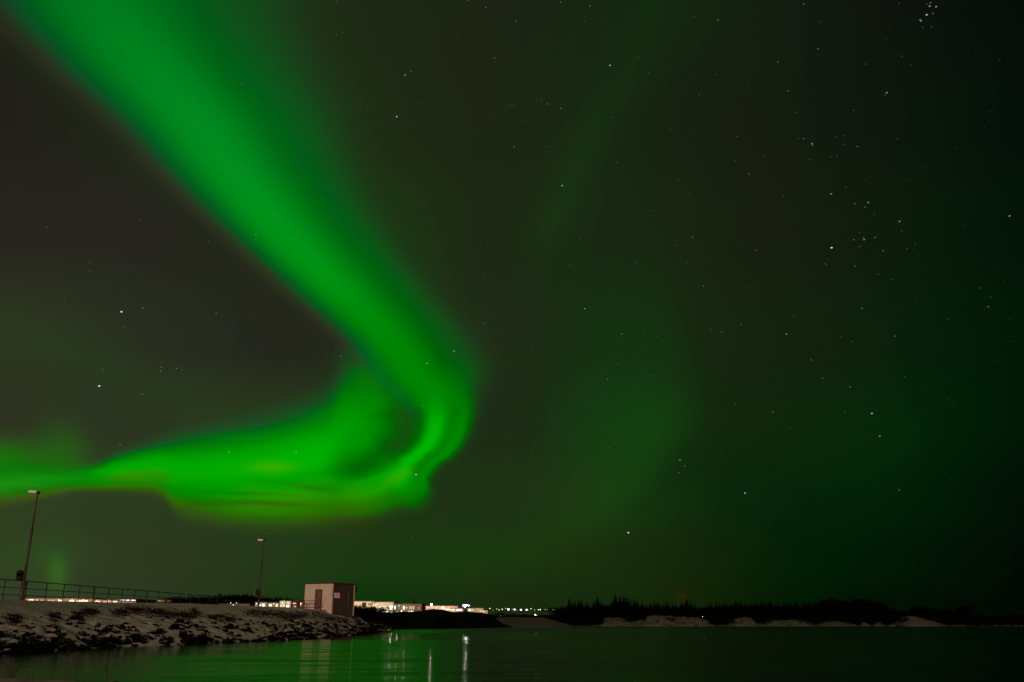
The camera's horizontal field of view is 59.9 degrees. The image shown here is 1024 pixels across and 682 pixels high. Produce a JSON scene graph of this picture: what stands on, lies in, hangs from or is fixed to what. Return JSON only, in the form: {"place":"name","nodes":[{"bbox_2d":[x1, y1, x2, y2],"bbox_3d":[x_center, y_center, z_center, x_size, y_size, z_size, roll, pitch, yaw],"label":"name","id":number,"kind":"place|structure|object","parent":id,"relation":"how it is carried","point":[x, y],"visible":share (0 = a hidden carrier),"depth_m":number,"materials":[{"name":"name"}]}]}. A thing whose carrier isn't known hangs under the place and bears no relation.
{"place":"outdoors","nodes":[
{"label":"outdoors","id":0,"kind":"place"},
{"bbox_2d":[0,677,75,681],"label":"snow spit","id":1,"kind":"structure","parent":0,"point":[10,679],"depth_m":19.36,"materials":[{"name":"snow"}]},
{"bbox_2d":[0,599,366,651],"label":"embankment","id":2,"kind":"structure","parent":0,"point":[32,611],"depth_m":57.53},
{"bbox_2d":[0,648,13,652],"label":"boulder","id":3,"kind":"object","parent":2,"relation":"on","point":[8,650],"visible":0.53,"depth_m":38.38,"materials":[{"name":"stone"}]},
{"bbox_2d":[0,638,18,649],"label":"boulder","id":4,"kind":"object","parent":2,"relation":"on","point":[5,643],"visible":0.76,"depth_m":39.02,"materials":[{"name":"stone"}]},
{"bbox_2d":[12,634,26,642],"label":"boulder","id":5,"kind":"object","parent":2,"relation":"on","point":[21,637],"visible":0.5,"depth_m":40.49,"materials":[{"name":"stone"}]},
{"bbox_2d":[15,639,26,651],"bbox_3d":[-22.156,13.631,39.579,0.885,0.653,0.876,0,-10,31],"label":"boulder","id":6,"kind":"object","parent":2,"relation":"on","point":[21,647],"visible":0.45,"depth_m":39.52,"materials":[{"name":"stone"}]},
{"bbox_2d":[16,490,39,599],"bbox_3d":[-33.150,14.037,60.578,0.817,7.703,0.260,0,-17,0],"label":"street lamp","id":7,"kind":"object","parent":2,"relation":"on","point":[20,575],"visible":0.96,"depth_m":60.16,"materials":[{"name":"beige"}]},
{"bbox_2d":[26,642,32,650],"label":"boulder","id":8,"kind":"object","parent":2,"relation":"on","point":[29,645],"visible":0.44,"depth_m":40.39,"materials":[{"name":"stone"}]},
{"bbox_2d":[29,634,53,650],"bbox_3d":[-21.741,13.985,40.954,1.229,0.709,1.436,-4,-28,-34],"label":"boulder","id":9,"kind":"object","parent":2,"relation":"on","point":[39,644],"visible":0.59,"depth_m":40.75,"materials":[{"name":"stone"}]},
{"bbox_2d":[43,639,54,650],"bbox_3d":[-21.980,14.392,41.953,0.909,0.686,0.875,-1,-15,22],"label":"boulder","id":10,"kind":"object","parent":2,"relation":"on","point":[50,646],"visible":0.57,"depth_m":41.72,"materials":[{"name":"stone"}]},
{"bbox_2d":[44,632,59,641],"bbox_3d":[-22.476,14.459,43.286,0.831,0.613,0.836,1,-20,45],"label":"boulder","id":11,"kind":"object","parent":2,"relation":"on","point":[55,637],"visible":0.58,"depth_m":43.15,"materials":[{"name":"stone"}]},
{"bbox_2d":[53,641,65,649],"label":"boulder","id":12,"kind":"object","parent":2,"relation":"on","point":[58,645],"visible":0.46,"depth_m":42.28,"materials":[{"name":"stone"}]},
{"bbox_2d":[62,640,81,649],"bbox_3d":[-21.415,14.843,43.040,1.231,0.696,0.668,-5,-18,16],"label":"boulder","id":13,"kind":"object","parent":2,"relation":"on","point":[70,645],"visible":0.41,"depth_m":42.80,"materials":[{"name":"stone"}]},
{"bbox_2d":[78,630,85,635],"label":"boulder","id":14,"kind":"object","parent":2,"relation":"on","point":[82,632],"visible":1,"depth_m":46.26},
{"bbox_2d":[84,639,97,646],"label":"boulder","id":15,"kind":"object","parent":2,"relation":"on","point":[90,643],"visible":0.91,"depth_m":45.36,"materials":[{"name":"stone"}]},
{"bbox_2d":[94,620,107,632],"bbox_3d":[-22.539,15.792,48.262,1.541,0.750,1.246,-13,-36,15],"label":"boulder","id":16,"kind":"object","parent":2,"relation":"on","point":[98,629],"visible":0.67,"depth_m":48.35,"materials":[{"name":"stone"}]},
{"bbox_2d":[94,636,110,647],"bbox_3d":[-21.240,15.652,46.077,0.765,0.921,0.883,0,-13,1],"label":"boulder","id":17,"kind":"object","parent":2,"relation":"on","point":[103,645],"visible":0.52,"depth_m":45.83,"materials":[{"name":"stone"}]},
{"bbox_2d":[95,633,111,642],"bbox_3d":[-21.561,15.806,46.874,1.082,0.763,0.831,-2,-18,6],"label":"boulder","id":18,"kind":"object","parent":2,"relation":"on","point":[107,638],"visible":0.52,"depth_m":46.55,"materials":[{"name":"stone"}]},
{"bbox_2d":[0,579,226,604],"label":"railing","id":19,"kind":"object","parent":2,"relation":"on","point":[78,598],"visible":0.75,"depth_m":70.91,"materials":[{"name":"metal"}]},
{"bbox_2d":[111,634,121,644],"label":"boulder","id":20,"kind":"object","parent":2,"relation":"on","point":[113,641],"visible":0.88,"depth_m":47.79,"materials":[{"name":"stone"}]},
{"bbox_2d":[123,638,132,644],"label":"boulder","id":21,"kind":"object","parent":2,"relation":"on","point":[128,641],"visible":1,"depth_m":48.59,"materials":[{"name":"stone"}]},
{"bbox_2d":[124,633,138,641],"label":"boulder","id":22,"kind":"object","parent":2,"relation":"on","point":[134,636],"visible":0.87,"depth_m":48.98,"materials":[{"name":"stone"}]},
{"bbox_2d":[156,628,163,633],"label":"boulder","id":23,"kind":"object","parent":2,"relation":"on","point":[159,630],"visible":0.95,"depth_m":52.48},
{"bbox_2d":[159,639,167,644],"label":"boulder","id":24,"kind":"object","parent":2,"relation":"on","point":[164,641],"visible":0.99,"depth_m":51.03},
{"bbox_2d":[159,634,171,642],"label":"boulder","id":25,"kind":"object","parent":2,"relation":"on","point":[167,637],"visible":0.81,"depth_m":51.53,"materials":[{"name":"stone"}]},
{"bbox_2d":[171,623,178,629],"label":"boulder","id":26,"kind":"object","parent":2,"relation":"on","point":[175,626],"visible":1,"depth_m":54.37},
{"bbox_2d":[179,630,187,638],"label":"boulder","id":27,"kind":"object","parent":2,"relation":"on","point":[183,634],"visible":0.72,"depth_m":53.33,"materials":[{"name":"stone"}]},
{"bbox_2d":[1,604,368,627],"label":"snow","id":28,"kind":"structure","parent":2,"relation":"on","point":[136,610],"depth_m":65.03,"materials":[{"name":"snow"}]},
{"bbox_2d":[179,637,190,643],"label":"boulder","id":29,"kind":"object","parent":2,"relation":"on","point":[186,640],"visible":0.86,"depth_m":52.74,"materials":[{"name":"stone"}]},
{"bbox_2d":[0,616,381,652],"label":"rubble","id":30,"kind":"object","parent":2,"relation":"on","point":[109,627],"visible":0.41,"depth_m":52.50,"materials":[{"name":"stone"}]},
{"bbox_2d":[185,634,198,641],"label":"boulder","id":31,"kind":"object","parent":2,"relation":"on","point":[193,638],"visible":0.69,"depth_m":53.36,"materials":[{"name":"stone"}]},
{"bbox_2d":[195,633,206,643],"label":"boulder","id":32,"kind":"object","parent":2,"relation":"on","point":[202,639],"visible":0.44,"depth_m":53.87,"materials":[{"name":"stone"}]},
{"bbox_2d":[223,638,231,642],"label":"boulder","id":33,"kind":"object","parent":2,"relation":"on","point":[226,640],"visible":0.74,"depth_m":56.40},
{"bbox_2d":[223,618,233,628],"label":"boulder","id":34,"kind":"object","parent":2,"relation":"on","point":[229,626],"visible":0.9,"depth_m":60.60,"materials":[{"name":"stone"}]},
{"bbox_2d":[250,637,261,641],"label":"boulder","id":35,"kind":"object","parent":2,"relation":"on","point":[258,639],"visible":0.59,"depth_m":59.45,"materials":[{"name":"stone"}]},
{"bbox_2d":[254,539,264,605],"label":"street lamp","id":36,"kind":"object","parent":2,"relation":"on","point":[257,592],"visible":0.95,"depth_m":96.38,"materials":[{"name":"beige"}]},
{"bbox_2d":[261,635,268,640],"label":"boulder","id":37,"kind":"object","parent":2,"relation":"on","point":[264,638],"visible":0.56,"depth_m":61.09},
{"bbox_2d":[265,630,274,640],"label":"boulder","id":38,"kind":"object","parent":2,"relation":"on","point":[272,637],"visible":0.48,"depth_m":61.76,"materials":[{"name":"stone"}]},
{"bbox_2d":[272,630,286,636],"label":"boulder","id":39,"kind":"object","parent":2,"relation":"on","point":[282,633],"visible":0.73,"depth_m":63.95,"materials":[{"name":"stone"}]},
{"bbox_2d":[275,636,285,640],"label":"boulder","id":40,"kind":"object","parent":2,"relation":"on","point":[279,638],"visible":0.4,"depth_m":62.85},
{"bbox_2d":[284,628,292,633],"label":"boulder","id":41,"kind":"object","parent":2,"relation":"on","point":[288,630],"visible":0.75,"depth_m":66.95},
{"bbox_2d":[292,633,302,639],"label":"boulder","id":42,"kind":"object","parent":2,"relation":"on","point":[298,638],"visible":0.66,"depth_m":64.91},
{"bbox_2d":[293,629,303,633],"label":"boulder","id":43,"kind":"object","parent":2,"relation":"on","point":[299,631],"visible":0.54,"depth_m":68.07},
{"bbox_2d":[301,624,312,627],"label":"boulder","id":44,"kind":"object","parent":2,"relation":"on","point":[306,625],"visible":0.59,"depth_m":74.42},
{"bbox_2d":[301,633,313,638],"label":"boulder","id":45,"kind":"object","parent":2,"relation":"on","point":[308,635],"visible":0.57,"depth_m":68.72,"materials":[{"name":"stone"}]},
{"bbox_2d":[296,600,320,608],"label":"landing railing","id":46,"kind":"object","parent":2,"relation":"on","point":[304,604],"visible":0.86,"depth_m":93.70,"materials":[{"name":"metal"}]},
{"bbox_2d":[317,627,330,633],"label":"boulder","id":47,"kind":"object","parent":2,"relation":"on","point":[324,630],"visible":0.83,"depth_m":75.06,"materials":[{"name":"stone"}]},
{"bbox_2d":[304,582,356,617],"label":"hut","id":48,"kind":"object","parent":2,"relation":"on","point":[336,598],"visible":0.75,"depth_m":95.29,"materials":[{"name":"paint"}]},
{"bbox_2d":[314,589,322,609],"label":"door","id":49,"kind":"structure","parent":48,"relation":"in","point":[318,592],"depth_m":95.00,"materials":[{"name":"brown"}]},
{"bbox_2d":[348,626,358,634],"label":"boulder","id":50,"kind":"object","parent":2,"relation":"on","point":[355,631],"visible":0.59,"depth_m":85.67,"materials":[{"name":"stone"}]},
{"bbox_2d":[359,626,367,633],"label":"boulder","id":51,"kind":"object","parent":2,"relation":"on","point":[364,629],"visible":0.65,"depth_m":91.90,"materials":[{"name":"stone"}]},
{"bbox_2d":[365,609,511,628],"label":"headland","id":52,"kind":"structure","parent":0,"point":[434,619],"depth_m":171.17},
{"bbox_2d":[161,596,192,602],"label":"shrub","id":53,"kind":"object","parent":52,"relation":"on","point":[177,600],"visible":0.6,"depth_m":138.09,"materials":[{"name":"plant"}]},
{"bbox_2d":[195,598,226,604],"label":"shrub","id":54,"kind":"object","parent":52,"relation":"on","point":[211,602],"visible":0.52,"depth_m":137.69,"materials":[{"name":"plant"}]},
{"bbox_2d":[369,605,377,621],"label":"spruce tree","id":55,"kind":"object","parent":52,"relation":"on","point":[373,618],"visible":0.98,"depth_m":157.51,"materials":[{"name":"black plant"}]},
{"bbox_2d":[365,606,387,619],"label":"shrub","id":56,"kind":"object","parent":52,"relation":"on","point":[376,611],"visible":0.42,"depth_m":159.83,"materials":[{"name":"plant"}]},
{"bbox_2d":[358,606,400,620],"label":"shrub","id":57,"kind":"object","parent":52,"relation":"on","point":[373,613],"visible":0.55,"depth_m":159.01,"materials":[{"name":"plant"}]},
{"bbox_2d":[370,606,399,620],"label":"shrub","id":58,"kind":"object","parent":52,"relation":"on","point":[380,614],"visible":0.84,"depth_m":159.91,"materials":[{"name":"plant"}]},
{"bbox_2d":[0,626,1023,681],"bbox_3d":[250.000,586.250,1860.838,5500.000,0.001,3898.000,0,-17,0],"label":"water","id":59,"kind":"structure","parent":0,"point":[767,654],"depth_m":33.99,"materials":[{"name":"green liquid"}]},
{"bbox_2d":[0,0,1023,614],"label":"sky","id":60,"kind":"structure","parent":0,"point":[496,305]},
{"bbox_2d":[496,617,572,626],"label":"snowy slope","id":61,"kind":"structure","parent":0,"point":[526,622],"depth_m":198.62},
{"bbox_2d":[493,615,1023,625],"bbox_3d":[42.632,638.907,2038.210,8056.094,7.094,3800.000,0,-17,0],"label":"mainland","id":62,"kind":"structure","parent":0,"point":[989,618],"depth_m":226.09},
{"bbox_2d":[25,598,106,601],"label":"building","id":63,"kind":"structure","parent":62,"relation":"on","point":[65,599],"depth_m":364.98,"materials":[{"name":"grey"}]},
{"bbox_2d":[95,599,155,602],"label":"building","id":64,"kind":"structure","parent":62,"relation":"on","point":[131,601],"depth_m":366.80,"materials":[{"name":"grey"}]},
{"bbox_2d":[212,594,256,604],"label":"shrub","id":65,"kind":"object","parent":62,"relation":"on","point":[238,599],"visible":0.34,"depth_m":324.40,"materials":[{"name":"plant"}]},
{"bbox_2d":[220,604,254,605],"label":"building","id":66,"kind":"structure","parent":62,"relation":"on","point":[241,604],"depth_m":287.68,"materials":[{"name":"grey"}]},
{"bbox_2d":[216,595,263,603],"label":"shrub","id":67,"kind":"object","parent":62,"relation":"on","point":[240,599],"visible":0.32,"depth_m":325.03,"materials":[{"name":"plant"}]},
{"bbox_2d":[255,602,267,605],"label":"building","id":68,"kind":"structure","parent":62,"relation":"on","point":[263,603],"depth_m":287.72,"materials":[{"name":"grey"}]},
{"bbox_2d":[267,602,279,606],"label":"building","id":69,"kind":"structure","parent":62,"relation":"on","point":[274,604],"depth_m":289.60,"materials":[{"name":"grey"}]},
{"bbox_2d":[279,600,285,606],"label":"building","id":70,"kind":"structure","parent":62,"relation":"on","point":[282,603],"depth_m":285.94,"materials":[{"name":"grey"}]},
{"bbox_2d":[286,600,293,606],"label":"building","id":71,"kind":"structure","parent":62,"relation":"on","point":[288,603],"depth_m":286.42,"materials":[{"name":"grey"}]},
{"bbox_2d":[291,600,301,607],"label":"building","id":72,"kind":"structure","parent":62,"relation":"on","point":[294,605],"depth_m":286.79,"materials":[{"name":"brown"}]},
{"bbox_2d":[354,601,375,611],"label":"building","id":73,"kind":"structure","parent":62,"relation":"on","point":[367,603],"depth_m":287.77,"materials":[{"name":"grey"}]},
{"bbox_2d":[375,601,398,611],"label":"building","id":74,"kind":"structure","parent":62,"relation":"on","point":[383,604],"depth_m":293.43,"materials":[{"name":"grey"}]},
{"bbox_2d":[391,603,425,612],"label":"building","id":75,"kind":"structure","parent":62,"relation":"on","point":[407,607],"depth_m":289.37,"materials":[{"name":"brown"}]},
{"bbox_2d":[426,605,458,609],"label":"building","id":76,"kind":"structure","parent":62,"relation":"on","point":[440,606],"depth_m":431.23,"materials":[{"name":"grey"}]},
{"bbox_2d":[444,608,464,611],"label":"building","id":77,"kind":"structure","parent":62,"relation":"on","point":[455,609],"depth_m":402.06,"materials":[{"name":"grey"}]},
{"bbox_2d":[467,608,484,612],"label":"building","id":78,"kind":"structure","parent":62,"relation":"on","point":[474,610],"depth_m":411.64,"materials":[{"name":"grey"}]},
{"bbox_2d":[543,607,563,618],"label":"shrub","id":79,"kind":"object","parent":62,"relation":"on","point":[553,609],"visible":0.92,"depth_m":225.89,"materials":[{"name":"plant"}]},
{"bbox_2d":[548,607,576,617],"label":"shrub","id":80,"kind":"object","parent":62,"relation":"on","point":[562,612],"visible":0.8,"depth_m":225.90,"materials":[{"name":"plant"}]},
{"bbox_2d":[566,599,575,617],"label":"spruce tree","id":81,"kind":"object","parent":62,"relation":"on","point":[571,613],"visible":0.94,"depth_m":225.49,"materials":[{"name":"black plant"}]},
{"bbox_2d":[576,600,585,616],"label":"spruce tree","id":82,"kind":"object","parent":62,"relation":"on","point":[579,607],"visible":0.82,"depth_m":227.49,"materials":[{"name":"black plant"}]},
{"bbox_2d":[624,600,633,615],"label":"spruce tree","id":83,"kind":"object","parent":62,"relation":"on","point":[629,605],"visible":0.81,"depth_m":227.84,"materials":[{"name":"black plant"}]},
{"bbox_2d":[631,601,643,618],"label":"spruce tree","id":84,"kind":"object","parent":62,"relation":"on","point":[636,606],"visible":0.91,"depth_m":226.43,"materials":[{"name":"black plant"}]},
{"bbox_2d":[761,598,771,617],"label":"spruce tree","id":85,"kind":"object","parent":62,"relation":"on","point":[765,610],"visible":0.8,"depth_m":226.85,"materials":[{"name":"black plant"}]},
{"bbox_2d":[768,599,778,616],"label":"spruce tree","id":86,"kind":"object","parent":62,"relation":"on","point":[770,605],"visible":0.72,"depth_m":227.39,"materials":[{"name":"black plant"}]},
{"bbox_2d":[777,601,790,618],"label":"spruce tree","id":87,"kind":"object","parent":62,"relation":"on","point":[784,615],"visible":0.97,"depth_m":226.17,"materials":[{"name":"black plant"}]},
{"bbox_2d":[788,601,798,617],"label":"spruce tree","id":88,"kind":"object","parent":62,"relation":"on","point":[791,606],"visible":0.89,"depth_m":226.41,"materials":[{"name":"black plant"}]},
{"bbox_2d":[799,599,805,617],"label":"spruce tree","id":89,"kind":"object","parent":62,"relation":"on","point":[804,614],"visible":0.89,"depth_m":226.48,"materials":[{"name":"black plant"}]},
{"bbox_2d":[804,600,818,617],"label":"spruce tree","id":90,"kind":"object","parent":62,"relation":"on","point":[809,604],"visible":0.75,"depth_m":227.45,"materials":[{"name":"black plant"}]},
{"bbox_2d":[808,600,818,618],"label":"spruce tree","id":91,"kind":"object","parent":62,"relation":"on","point":[812,604],"visible":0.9,"depth_m":226.21,"materials":[{"name":"black plant"}]},
{"bbox_2d":[821,597,841,615],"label":"broadleaf tree","id":92,"kind":"object","parent":62,"relation":"on","point":[830,600],"visible":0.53,"depth_m":228.13,"materials":[{"name":"plant"}]},
{"bbox_2d":[572,614,1022,625],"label":"shore","id":93,"kind":"structure","parent":0,"point":[742,621],"depth_m":217.23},
{"bbox_2d":[562,615,588,625],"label":"shrub","id":94,"kind":"object","parent":93,"relation":"on","point":[579,618],"visible":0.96,"depth_m":212.35,"materials":[{"name":"plant"}]},
{"bbox_2d":[591,597,606,619],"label":"spruce tree","id":95,"kind":"object","parent":93,"relation":"on","point":[598,612],"visible":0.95,"depth_m":225.31,"materials":[{"name":"black plant"}]},
{"bbox_2d":[609,595,621,617],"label":"spruce tree","id":96,"kind":"object","parent":93,"relation":"on","point":[615,614],"visible":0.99,"depth_m":225.38,"materials":[{"name":"black plant"}]},
{"bbox_2d":[617,597,628,617],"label":"spruce tree","id":97,"kind":"object","parent":93,"relation":"on","point":[620,603],"visible":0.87,"depth_m":227.76,"materials":[{"name":"black plant"}]},
{"bbox_2d":[638,608,658,616],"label":"shrub","id":98,"kind":"object","parent":93,"relation":"on","point":[647,613],"visible":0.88,"depth_m":225.08,"materials":[{"name":"plant"}]},
{"bbox_2d":[663,602,672,615],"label":"spruce tree","id":99,"kind":"object","parent":93,"relation":"on","point":[666,613],"visible":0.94,"depth_m":225.80,"materials":[{"name":"black plant"}]},
{"bbox_2d":[672,603,679,616],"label":"spruce tree","id":100,"kind":"object","parent":93,"relation":"on","point":[675,606],"visible":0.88,"depth_m":226.40,"materials":[{"name":"black plant"}]},
{"bbox_2d":[681,599,694,617],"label":"spruce tree","id":101,"kind":"object","parent":93,"relation":"on","point":[689,614],"visible":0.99,"depth_m":225.40,"materials":[{"name":"black plant"}]},
{"bbox_2d":[708,616,731,625],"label":"shrub","id":102,"kind":"object","parent":93,"relation":"on","point":[722,619],"visible":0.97,"depth_m":217.06,"materials":[{"name":"plant"}]},
{"bbox_2d":[733,602,743,617],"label":"spruce tree","id":103,"kind":"object","parent":93,"relation":"on","point":[738,615],"visible":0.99,"depth_m":225.60,"materials":[{"name":"black plant"}]},
{"bbox_2d":[752,600,764,618],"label":"spruce tree","id":104,"kind":"object","parent":93,"relation":"on","point":[757,611],"visible":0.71,"depth_m":226.00,"materials":[{"name":"black plant"}]},
{"bbox_2d":[873,615,898,624],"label":"shrub","id":105,"kind":"object","parent":93,"relation":"on","point":[880,619],"visible":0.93,"depth_m":216.52,"materials":[{"name":"plant"}]},
{"bbox_2d":[878,616,903,624],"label":"shrub","id":106,"kind":"object","parent":93,"relation":"on","point":[897,619],"visible":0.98,"depth_m":215.29,"materials":[{"name":"plant"}]},
{"bbox_2d":[911,605,925,617],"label":"broadleaf tree","id":107,"kind":"object","parent":93,"relation":"on","point":[915,610],"visible":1,"depth_m":225.93,"materials":[{"name":"plant"}]},
{"bbox_2d":[911,606,932,615],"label":"broadleaf tree","id":108,"kind":"object","parent":93,"relation":"on","point":[925,609],"visible":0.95,"depth_m":226.35,"materials":[{"name":"plant"}]},
{"bbox_2d":[949,604,976,618],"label":"broadleaf tree","id":109,"kind":"object","parent":93,"relation":"on","point":[966,609],"visible":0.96,"depth_m":225.58,"materials":[{"name":"plant"}]},
{"bbox_2d":[873,606,896,614],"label":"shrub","id":110,"kind":"object","parent":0,"point":[883,608],"visible":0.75,"depth_m":226.17,"materials":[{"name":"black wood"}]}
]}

